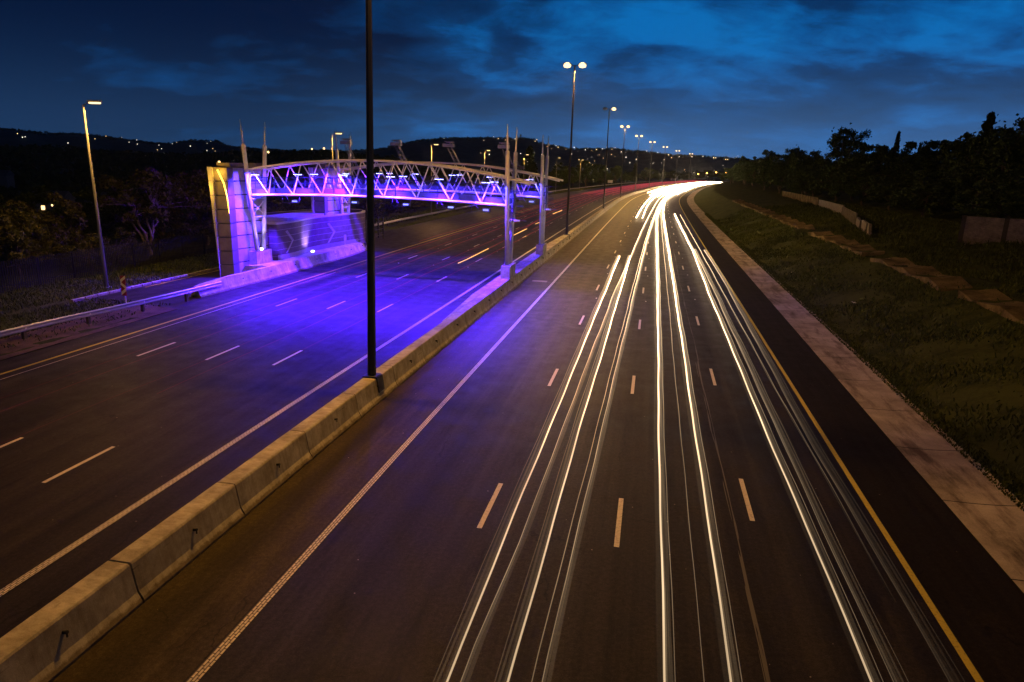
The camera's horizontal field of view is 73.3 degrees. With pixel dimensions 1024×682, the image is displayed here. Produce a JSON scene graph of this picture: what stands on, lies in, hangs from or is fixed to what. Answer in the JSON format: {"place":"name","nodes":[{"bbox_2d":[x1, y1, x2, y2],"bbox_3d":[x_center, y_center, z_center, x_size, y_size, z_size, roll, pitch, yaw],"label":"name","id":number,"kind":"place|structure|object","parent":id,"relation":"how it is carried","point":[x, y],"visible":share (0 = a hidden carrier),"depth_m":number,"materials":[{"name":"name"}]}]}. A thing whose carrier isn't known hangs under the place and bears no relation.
{"place":"outdoors","nodes":[
{"label":"outdoors","id":0,"kind":"place"},
{"bbox_2d":[207,162,267,276],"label":"cladding tower","id":1,"kind":"structure","parent":0,"point":[231,217],"depth_m":52.34,"materials":[{"name":"concrete"}]},
{"bbox_2d":[0,180,721,637],"bbox_3d":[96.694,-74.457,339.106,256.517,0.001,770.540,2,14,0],"label":"road","id":2,"kind":"structure","parent":0,"point":[156,418],"depth_m":27.33,"materials":[{"name":"grey asphalt"}]},
{"bbox_2d":[0,269,500,595],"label":"edge line","id":3,"kind":"object","parent":2,"relation":"on","point":[24,577],"visible":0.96,"depth_m":19.50,"materials":[{"name":"paint"}]},
{"bbox_2d":[0,189,628,447],"bbox_3d":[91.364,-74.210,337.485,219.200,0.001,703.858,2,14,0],"label":"lane line","id":4,"kind":"object","parent":2,"relation":"on","point":[219,354],"visible":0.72,"depth_m":32.17,"materials":[{"name":"white paint"}]},
{"bbox_2d":[0,183,657,374],"bbox_3d":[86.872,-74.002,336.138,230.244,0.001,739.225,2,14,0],"label":"edge line","id":5,"kind":"object","parent":2,"relation":"on","point":[210,308],"visible":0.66,"depth_m":39.23,"materials":[{"name":"yellow paint"}]},
{"bbox_2d":[42,186,653,482],"bbox_3d":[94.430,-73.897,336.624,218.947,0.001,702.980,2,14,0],"label":"lane line","id":6,"kind":"object","parent":2,"relation":"on","point":[70,468],"visible":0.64,"depth_m":20.81,"materials":[{"name":"white paint"}]},
{"bbox_2d":[442,235,562,321],"bbox_3d":[1.181,-6.835,61.148,0.764,0.872,51.992,4,15,11],"label":"median bed","id":7,"kind":"object","parent":2,"relation":"on","point":[473,296],"visible":0.42,"depth_m":46.79,"materials":[{"name":"concrete"}]},
{"bbox_2d":[240,121,536,278],"bbox_3d":[-9.359,-10.461,51.652,22.150,11.273,3.572,4,15,11],"label":"toll gantry","id":8,"kind":"object","parent":7,"relation":"on","point":[262,255],"visible":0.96,"depth_m":51.09,"materials":[{"name":"metal"}]},
{"bbox_2d":[335,132,562,254],"bbox_3d":[-6.146,-13.967,65.766,21.772,11.273,3.574,4,15,11],"label":"toll gantry","id":9,"kind":"object","parent":7,"relation":"on","point":[542,196],"visible":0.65,"depth_m":64.83,"materials":[{"name":"metal"}]},
{"bbox_2d":[79,180,709,308],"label":"layby","id":10,"kind":"structure","parent":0,"point":[397,236],"depth_m":72.54,"materials":[{"name":"asphalt"}]},
{"bbox_2d":[191,277,229,297],"bbox_3d":[-20.115,-3.606,45.916,0.800,0.899,2.972,5,15,14],"label":"barrier segment","id":11,"kind":"object","parent":10,"relation":"on","point":[223,287],"visible":0.88,"depth_m":45.82,"materials":[{"name":"concrete"}]},
{"bbox_2d":[224,270,259,289],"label":"barrier segment","id":12,"kind":"object","parent":10,"relation":"on","point":[241,279],"visible":0.96,"depth_m":48.85,"materials":[{"name":"concrete"}]},
{"bbox_2d":[254,263,285,281],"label":"barrier segment","id":13,"kind":"object","parent":10,"relation":"on","point":[266,273],"visible":0.96,"depth_m":52.33,"materials":[{"name":"concrete"}]},
{"bbox_2d":[282,258,307,274],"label":"barrier segment","id":14,"kind":"object","parent":10,"relation":"on","point":[294,265],"visible":0.96,"depth_m":55.83,"materials":[{"name":"concrete"}]},
{"bbox_2d":[242,242,365,271],"bbox_3d":[-18.948,-7.751,62.489,4.300,0.800,18.584,4,15,11],"label":"concrete apron","id":15,"kind":"object","parent":10,"relation":"on","point":[251,267],"visible":0.39,"depth_m":57.11,"materials":[{"name":"grey concrete"}]},
{"bbox_2d":[266,209,365,259],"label":"toll building","id":16,"kind":"structure","parent":15,"relation":"on","point":[293,233],"depth_m":62.94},
{"bbox_2d":[302,252,328,268],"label":"barrier segment","id":17,"kind":"object","parent":10,"relation":"on","point":[315,260],"visible":0.96,"depth_m":59.39,"materials":[{"name":"concrete"}]},
{"bbox_2d":[308,164,346,214],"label":"cladding tower","id":18,"kind":"structure","parent":10,"relation":"on","point":[324,205],"depth_m":65.69,"materials":[{"name":"metal"}]},
{"bbox_2d":[326,248,345,262],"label":"barrier segment","id":19,"kind":"object","parent":10,"relation":"on","point":[335,254],"visible":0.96,"depth_m":62.96,"materials":[{"name":"concrete"}]},
{"bbox_2d":[342,244,359,257],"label":"barrier segment","id":20,"kind":"object","parent":10,"relation":"on","point":[350,250],"visible":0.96,"depth_m":66.50,"materials":[{"name":"concrete"}]},
{"bbox_2d":[374,181,650,225],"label":"guardrail","id":21,"kind":"object","parent":10,"relation":"on","point":[402,219],"visible":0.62,"depth_m":121.72,"materials":[{"name":"metal"}]},
{"bbox_2d":[0,130,852,183],"bbox_3d":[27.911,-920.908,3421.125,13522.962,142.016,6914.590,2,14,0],"label":"hills","id":22,"kind":"structure","parent":0,"point":[471,151],"depth_m":2112.77,"materials":[{"name":"black plant"}]},
{"bbox_2d":[0,127,773,199],"bbox_3d":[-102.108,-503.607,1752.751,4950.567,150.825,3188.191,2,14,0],"label":"wood","id":23,"kind":"object","parent":22,"relation":"on","point":[48,171],"visible":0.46,"depth_m":598.69,"materials":[{"name":"green plant"}]},
{"bbox_2d":[0,179,1023,593],"bbox_3d":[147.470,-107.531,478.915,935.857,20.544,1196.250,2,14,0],"label":"ground","id":24,"kind":"structure","parent":0,"point":[714,201],"depth_m":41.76,"materials":[{"name":"green plant"}]},
{"bbox_2d":[0,170,14,188],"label":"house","id":25,"kind":"structure","parent":24,"relation":"on","point":[7,178],"depth_m":329.16,"materials":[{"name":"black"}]},
{"bbox_2d":[0,204,49,256],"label":"tree","id":26,"kind":"object","parent":24,"relation":"on","point":[11,208],"visible":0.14,"depth_m":61.27,"materials":[{"name":"green plant"}]},
{"bbox_2d":[0,200,53,275],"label":"tree","id":27,"kind":"object","parent":24,"relation":"on","point":[14,237],"visible":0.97,"depth_m":51.82,"materials":[{"name":"green plant"}]},
{"bbox_2d":[0,184,65,251],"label":"tree","id":28,"kind":"object","parent":24,"relation":"on","point":[31,197],"visible":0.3,"depth_m":76.28,"materials":[{"name":"green plant"}]},
{"bbox_2d":[14,192,91,267],"bbox_3d":[-38.048,-9.101,57.150,5.121,6.602,5.584,-6,16,-27],"label":"tree","id":29,"kind":"object","parent":24,"relation":"on","point":[72,212],"visible":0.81,"depth_m":56.33,"materials":[{"name":"green plant"}]},
{"bbox_2d":[30,190,75,212],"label":"house","id":30,"kind":"structure","parent":24,"relation":"on","point":[65,194],"depth_m":203.30,"materials":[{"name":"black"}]},
{"bbox_2d":[60,234,112,270],"bbox_3d":[-32.939,-6.830,53.764,3.733,3.025,3.845,-9,18,-37],"label":"shrub","id":31,"kind":"object","parent":24,"relation":"on","point":[85,243],"visible":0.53,"depth_m":53.32,"materials":[{"name":"green plant"}]},
{"bbox_2d":[0,305,176,359],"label":"verge","id":32,"kind":"structure","parent":24,"relation":"on","point":[139,314],"depth_m":35.33,"materials":[{"name":"green plant"}]},
{"bbox_2d":[0,281,221,338],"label":"guardrail","id":33,"kind":"object","parent":32,"relation":"on","point":[23,329],"visible":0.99,"depth_m":36.88,"materials":[{"name":"metal"}]},
{"bbox_2d":[52,191,125,250],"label":"tree","id":34,"kind":"object","parent":24,"relation":"on","point":[88,209],"visible":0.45,"depth_m":70.82,"materials":[{"name":"green plant"}]},
{"bbox_2d":[82,100,111,287],"bbox_3d":[-26.668,-9.361,44.809,1.324,11.972,0.400,5,15,11],"label":"street lamp","id":35,"kind":"object","parent":24,"relation":"on","point":[105,276],"visible":0.92,"depth_m":44.94,"materials":[{"name":"metal"}]},
{"bbox_2d":[0,231,216,292],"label":"palisade fence","id":36,"kind":"object","parent":24,"relation":"on","point":[159,253],"visible":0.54,"depth_m":51.57,"materials":[{"name":"metal"}]},
{"bbox_2d":[87,227,148,263],"bbox_3d":[-32.787,-7.833,57.634,4.480,3.226,4.614,11,17,32],"label":"shrub","id":37,"kind":"object","parent":24,"relation":"on","point":[129,239],"visible":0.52,"depth_m":57.65,"materials":[{"name":"green plant"}]},
{"bbox_2d":[80,180,158,237],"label":"tree","id":38,"kind":"object","parent":24,"relation":"on","point":[120,209],"visible":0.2,"depth_m":84.31,"materials":[{"name":"green plant"}]},
{"bbox_2d":[71,267,218,302],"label":"kerb","id":39,"kind":"structure","parent":24,"relation":"on","point":[137,286],"depth_m":47.88,"materials":[{"name":"concrete"}]},
{"bbox_2d":[93,167,210,254],"bbox_3d":[-33.465,-11.894,64.305,9.878,8.450,7.524,-2,15,-16],"label":"tree","id":40,"kind":"object","parent":24,"relation":"on","point":[151,184],"visible":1,"depth_m":63.05,"materials":[{"name":"green plant"}]},
{"bbox_2d":[125,188,198,247],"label":"tree","id":41,"kind":"object","parent":24,"relation":"on","point":[159,231],"visible":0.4,"depth_m":71.10,"materials":[{"name":"green plant"}]},
{"bbox_2d":[162,169,214,243],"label":"tree","id":42,"kind":"object","parent":24,"relation":"on","point":[205,224],"visible":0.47,"depth_m":71.53,"materials":[{"name":"green plant"}]},
{"bbox_2d":[266,196,285,212],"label":"tree","id":43,"kind":"object","parent":24,"relation":"on","point":[275,207],"visible":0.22,"depth_m":81.79,"materials":[{"name":"green plant"}]},
{"bbox_2d":[266,170,304,210],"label":"tree","id":44,"kind":"object","parent":24,"relation":"on","point":[281,173],"visible":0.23,"depth_m":111.86,"materials":[{"name":"green plant"}]},
{"bbox_2d":[280,196,311,210],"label":"tree","id":45,"kind":"object","parent":24,"relation":"on","point":[303,204],"visible":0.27,"depth_m":90.97,"materials":[{"name":"green plant"}]},
{"bbox_2d":[350,197,384,219],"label":"tree","id":46,"kind":"object","parent":24,"relation":"on","point":[362,205],"visible":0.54,"depth_m":105.40,"materials":[{"name":"green plant"}]},
{"bbox_2d":[376,198,416,215],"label":"tree","id":47,"kind":"object","parent":24,"relation":"on","point":[388,206],"visible":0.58,"depth_m":115.90,"materials":[{"name":"green plant"}]},
{"bbox_2d":[517,145,538,190],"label":"tree","id":48,"kind":"object","parent":24,"relation":"on","point":[530,165],"visible":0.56,"depth_m":268.51,"materials":[{"name":"green plant"}]},
{"bbox_2d":[552,162,577,187],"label":"tree","id":49,"kind":"object","parent":24,"relation":"on","point":[564,174],"visible":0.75,"depth_m":314.35,"materials":[{"name":"green plant"}]},
{"bbox_2d":[576,160,604,185],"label":"tree","id":50,"kind":"object","parent":24,"relation":"on","point":[588,168],"visible":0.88,"depth_m":358.49,"materials":[{"name":"green plant"}]},
{"bbox_2d":[607,165,622,183],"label":"tree","id":51,"kind":"object","parent":24,"relation":"on","point":[615,171],"visible":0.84,"depth_m":435.94,"materials":[{"name":"green plant"}]},
{"bbox_2d":[638,168,655,180],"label":"tree","id":52,"kind":"object","parent":24,"relation":"on","point":[647,175],"visible":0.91,"depth_m":526.46,"materials":[{"name":"green plant"}]},
{"bbox_2d":[733,156,756,184],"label":"tree","id":53,"kind":"object","parent":24,"relation":"on","point":[737,168],"visible":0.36,"depth_m":280.83,"materials":[{"name":"green plant"}]},
{"bbox_2d":[740,156,759,185],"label":"tree","id":54,"kind":"object","parent":24,"relation":"on","point":[752,170],"visible":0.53,"depth_m":247.47,"materials":[{"name":"green plant"}]},
{"bbox_2d":[744,159,770,189],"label":"tree","id":55,"kind":"object","parent":24,"relation":"on","point":[760,176],"visible":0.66,"depth_m":197.41,"materials":[{"name":"green plant"}]},
{"bbox_2d":[756,150,790,187],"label":"tree","id":56,"kind":"object","parent":24,"relation":"on","point":[774,158],"visible":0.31,"depth_m":216.32,"materials":[{"name":"green plant"}]},
{"bbox_2d":[766,157,796,191],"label":"tree","id":57,"kind":"object","parent":24,"relation":"on","point":[774,163],"visible":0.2,"depth_m":178.16,"materials":[{"name":"green plant"}]},
{"bbox_2d":[785,147,805,166],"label":"tree","id":58,"kind":"object","parent":24,"relation":"on","point":[796,152],"visible":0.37,"depth_m":214.44,"materials":[{"name":"green plant"}]},
{"bbox_2d":[782,191,818,204],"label":"precast wall","id":59,"kind":"structure","parent":24,"relation":"on","point":[805,198],"depth_m":131.56,"materials":[{"name":"concrete"}]},
{"bbox_2d":[784,155,825,194],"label":"tree","id":60,"kind":"object","parent":24,"relation":"on","point":[798,161],"visible":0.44,"depth_m":155.82,"materials":[{"name":"green plant"}]},
{"bbox_2d":[785,162,828,196],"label":"tree","id":61,"kind":"object","parent":24,"relation":"on","point":[806,177],"visible":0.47,"depth_m":136.20,"materials":[{"name":"green plant"}]},
{"bbox_2d":[818,200,844,213],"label":"wall","id":62,"kind":"structure","parent":24,"relation":"on","point":[836,207],"depth_m":102.68,"materials":[{"name":"grey concrete"}]},
{"bbox_2d":[807,151,865,201],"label":"tree","id":63,"kind":"object","parent":24,"relation":"on","point":[835,174],"visible":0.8,"depth_m":118.69,"materials":[{"name":"green plant"}]},
{"bbox_2d":[825,123,872,192],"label":"tree","id":64,"kind":"object","parent":24,"relation":"on","point":[840,140],"visible":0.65,"depth_m":154.42,"materials":[{"name":"green plant"}]},
{"bbox_2d":[841,207,857,224],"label":"precast wall","id":65,"kind":"structure","parent":24,"relation":"on","point":[850,215],"depth_m":84.28,"materials":[{"name":"grey concrete"}]},
{"bbox_2d":[819,152,883,199],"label":"tree","id":66,"kind":"object","parent":24,"relation":"on","point":[857,156],"visible":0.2,"depth_m":124.77,"materials":[{"name":"green plant"}]},
{"bbox_2d":[857,146,894,183],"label":"tree","id":67,"kind":"object","parent":24,"relation":"on","point":[876,157],"visible":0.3,"depth_m":138.99,"materials":[{"name":"green plant"}]},
{"bbox_2d":[732,199,1023,323],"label":"drain","id":68,"kind":"object","parent":24,"relation":"on","point":[1014,311],"visible":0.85,"depth_m":45.60,"materials":[{"name":"concrete"}]},
{"bbox_2d":[856,144,899,166],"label":"tree","id":69,"kind":"object","parent":24,"relation":"on","point":[867,148],"visible":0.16,"depth_m":145.95,"materials":[{"name":"green plant"}]},
{"bbox_2d":[888,131,900,177],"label":"tree","id":70,"kind":"object","parent":24,"relation":"on","point":[896,150],"visible":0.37,"depth_m":141.17,"materials":[{"name":"green plant"}]},
{"bbox_2d":[892,140,953,178],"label":"tree","id":71,"kind":"object","parent":24,"relation":"on","point":[911,145],"visible":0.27,"depth_m":119.36,"materials":[{"name":"green plant"}]},
{"bbox_2d":[904,139,954,187],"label":"tree","id":72,"kind":"object","parent":24,"relation":"on","point":[935,161],"visible":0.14,"depth_m":106.96,"materials":[{"name":"green plant"}]},
{"bbox_2d":[938,132,1003,195],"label":"tree","id":73,"kind":"object","parent":24,"relation":"on","point":[966,134],"visible":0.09,"depth_m":96.37,"materials":[{"name":"green plant"}]},
{"bbox_2d":[937,134,1007,202],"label":"tree","id":74,"kind":"object","parent":24,"relation":"on","point":[965,153],"visible":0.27,"depth_m":86.80,"materials":[{"name":"green plant"}]},
{"bbox_2d":[956,111,998,208],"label":"tree","id":75,"kind":"object","parent":24,"relation":"on","point":[988,123],"visible":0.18,"depth_m":89.06,"materials":[{"name":"green plant"}]},
{"bbox_2d":[947,154,1018,216],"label":"tree","id":76,"kind":"object","parent":24,"relation":"on","point":[959,180],"visible":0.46,"depth_m":78.57,"materials":[{"name":"green plant"}]},
{"bbox_2d":[957,215,1023,244],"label":"brick wall","id":77,"kind":"structure","parent":24,"relation":"on","point":[978,229],"depth_m":56.48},
{"bbox_2d":[965,120,1023,214],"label":"tree","id":78,"kind":"object","parent":24,"relation":"on","point":[973,147],"visible":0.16,"depth_m":81.27,"materials":[{"name":"green plant"}]},
{"bbox_2d":[982,113,1023,217],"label":"tree","id":79,"kind":"object","parent":24,"relation":"on","point":[1006,153],"visible":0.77,"depth_m":72.06,"materials":[{"name":"green plant"}]},
{"bbox_2d":[0,0,1023,160],"label":"sky","id":80,"kind":"structure","parent":0,"point":[730,78],"materials":[{"name":"blue"}]},
{"bbox_2d":[52,181,1023,681],"bbox_3d":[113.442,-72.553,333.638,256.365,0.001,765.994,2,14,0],"label":"road","id":81,"kind":"structure","parent":0,"point":[408,571],"depth_m":17.48,"materials":[{"name":"grey asphalt"}]},
{"bbox_2d":[0,561,142,681],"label":"barrier segment","id":82,"kind":"object","parent":81,"relation":"on","point":[55,638],"visible":1,"depth_m":12.49,"materials":[{"name":"concrete"}]},
{"bbox_2d":[109,483,244,601],"bbox_3d":[-7.630,4.466,15.822,0.950,0.880,3.627,4,15,10],"label":"barrier segment","id":83,"kind":"object","parent":81,"relation":"on","point":[158,557],"visible":0.95,"depth_m":15.43,"materials":[{"name":"concrete"}]},
{"bbox_2d":[217,430,312,515],"bbox_3d":[-6.912,3.595,19.317,0.950,0.880,3.627,4,15,11],"label":"barrier segment","id":84,"kind":"object","parent":81,"relation":"on","point":[259,478],"visible":0.95,"depth_m":18.98,"materials":[{"name":"concrete"}]},
{"bbox_2d":[291,393,360,458],"bbox_3d":[-6.190,2.725,22.809,0.950,0.880,3.627,4,15,11],"label":"barrier segment","id":85,"kind":"object","parent":81,"relation":"on","point":[327,424],"visible":0.95,"depth_m":22.52,"materials":[{"name":"concrete"}]},
{"bbox_2d":[343,365,397,417],"bbox_3d":[-5.464,1.857,26.297,0.950,0.880,3.627,4,15,11],"label":"barrier segment","id":86,"kind":"object","parent":81,"relation":"on","point":[367,394],"visible":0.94,"depth_m":25.82,"materials":[{"name":"concrete"}]},
{"bbox_2d":[362,0,384,392],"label":"lamp post","id":87,"kind":"object","parent":86,"relation":"on","point":[371,341],"visible":1,"depth_m":24.84,"materials":[{"name":"metal"}]},
{"bbox_2d":[186,237,594,681],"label":"edge line","id":88,"kind":"object","parent":81,"relation":"on","point":[219,650],"visible":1,"depth_m":16.82,"materials":[{"name":"paint"}]},
{"bbox_2d":[382,344,425,386],"bbox_3d":[-4.736,0.989,29.781,0.950,0.880,3.627,5,15,11],"label":"barrier segment","id":89,"kind":"object","parent":81,"relation":"on","point":[407,362],"visible":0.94,"depth_m":29.53,"materials":[{"name":"concrete"}]},
{"bbox_2d":[412,326,448,362],"bbox_3d":[-4.006,0.123,33.263,0.950,0.880,3.627,5,15,11],"label":"barrier segment","id":90,"kind":"object","parent":81,"relation":"on","point":[434,341],"visible":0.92,"depth_m":33.02,"materials":[{"name":"concrete"}]},
{"bbox_2d":[437,312,467,343],"bbox_3d":[-3.275,-0.743,36.742,0.950,0.880,3.627,5,15,11],"label":"barrier segment","id":91,"kind":"object","parent":81,"relation":"on","point":[455,325],"visible":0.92,"depth_m":36.53,"materials":[{"name":"concrete"}]},
{"bbox_2d":[457,300,483,327],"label":"barrier segment","id":92,"kind":"object","parent":81,"relation":"on","point":[472,310],"visible":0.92,"depth_m":40.01,"materials":[{"name":"concrete"}]},
{"bbox_2d":[474,290,496,313],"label":"barrier segment","id":93,"kind":"object","parent":81,"relation":"on","point":[486,298],"visible":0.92,"depth_m":43.49,"materials":[{"name":"concrete"}]},
{"bbox_2d":[488,282,507,302],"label":"barrier segment","id":94,"kind":"object","parent":81,"relation":"on","point":[499,289],"visible":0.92,"depth_m":46.96,"materials":[{"name":"concrete"}]},
{"bbox_2d":[499,275,517,293],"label":"barrier segment","id":95,"kind":"object","parent":81,"relation":"on","point":[511,284],"visible":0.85,"depth_m":50.22,"materials":[{"name":"concrete"}]},
{"bbox_2d":[515,268,526,285],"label":"barrier segment","id":96,"kind":"object","parent":81,"relation":"on","point":[520,276],"visible":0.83,"depth_m":54.06,"materials":[{"name":"concrete"}]},
{"bbox_2d":[518,262,533,277],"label":"barrier segment","id":97,"kind":"object","parent":81,"relation":"on","point":[528,267],"visible":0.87,"depth_m":57.43,"materials":[{"name":"concrete"}]},
{"bbox_2d":[477,191,662,527],"bbox_3d":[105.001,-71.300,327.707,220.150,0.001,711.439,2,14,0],"label":"lane line","id":98,"kind":"object","parent":81,"relation":"on","point":[488,508],"visible":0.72,"depth_m":19.06,"materials":[{"name":"white paint"}]},
{"bbox_2d":[568,232,572,242],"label":"barrier segment","id":99,"kind":"object","parent":81,"relation":"on","point":[570,239],"visible":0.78,"depth_m":85.66,"materials":[{"name":"concrete"}]},
{"bbox_2d":[563,62,586,238],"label":"lamp post","id":100,"kind":"object","parent":99,"relation":"on","point":[568,65],"visible":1,"depth_m":81.53,"materials":[{"name":"metal"}]},
{"bbox_2d":[614,193,666,546],"bbox_3d":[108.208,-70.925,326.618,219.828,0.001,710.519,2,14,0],"label":"lane line","id":101,"kind":"object","parent":81,"relation":"on","point":[618,525],"visible":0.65,"depth_m":18.33,"materials":[{"name":"white paint"}]},
{"bbox_2d":[667,190,754,520],"bbox_3d":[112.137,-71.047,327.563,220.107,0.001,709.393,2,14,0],"label":"lane line","id":102,"kind":"object","parent":81,"relation":"on","point":[747,503],"visible":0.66,"depth_m":19.87,"materials":[{"name":"white paint"}]},
{"bbox_2d":[679,184,983,681],"bbox_3d":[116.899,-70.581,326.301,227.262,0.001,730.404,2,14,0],"label":"edge line","id":103,"kind":"object","parent":81,"relation":"on","point":[976,676],"visible":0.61,"depth_m":17.82,"materials":[{"name":"yellow paint"}]},
{"bbox_2d":[687,185,1023,592],"bbox_3d":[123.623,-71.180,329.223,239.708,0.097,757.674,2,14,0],"label":"sidewalk","id":104,"kind":"structure","parent":81,"relation":"on","point":[988,513],"depth_m":24.10,"materials":[{"name":"concrete"}]},
{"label":"barrier segment","id":105,"kind":"object","parent":81,"relation":"on","visible":0},
{"bbox_2d":[603,107,615,207],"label":"lamp post","id":106,"kind":"object","parent":105,"relation":"on","point":[606,108],"visible":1,"depth_m":138.67,"materials":[{"name":"metal"}]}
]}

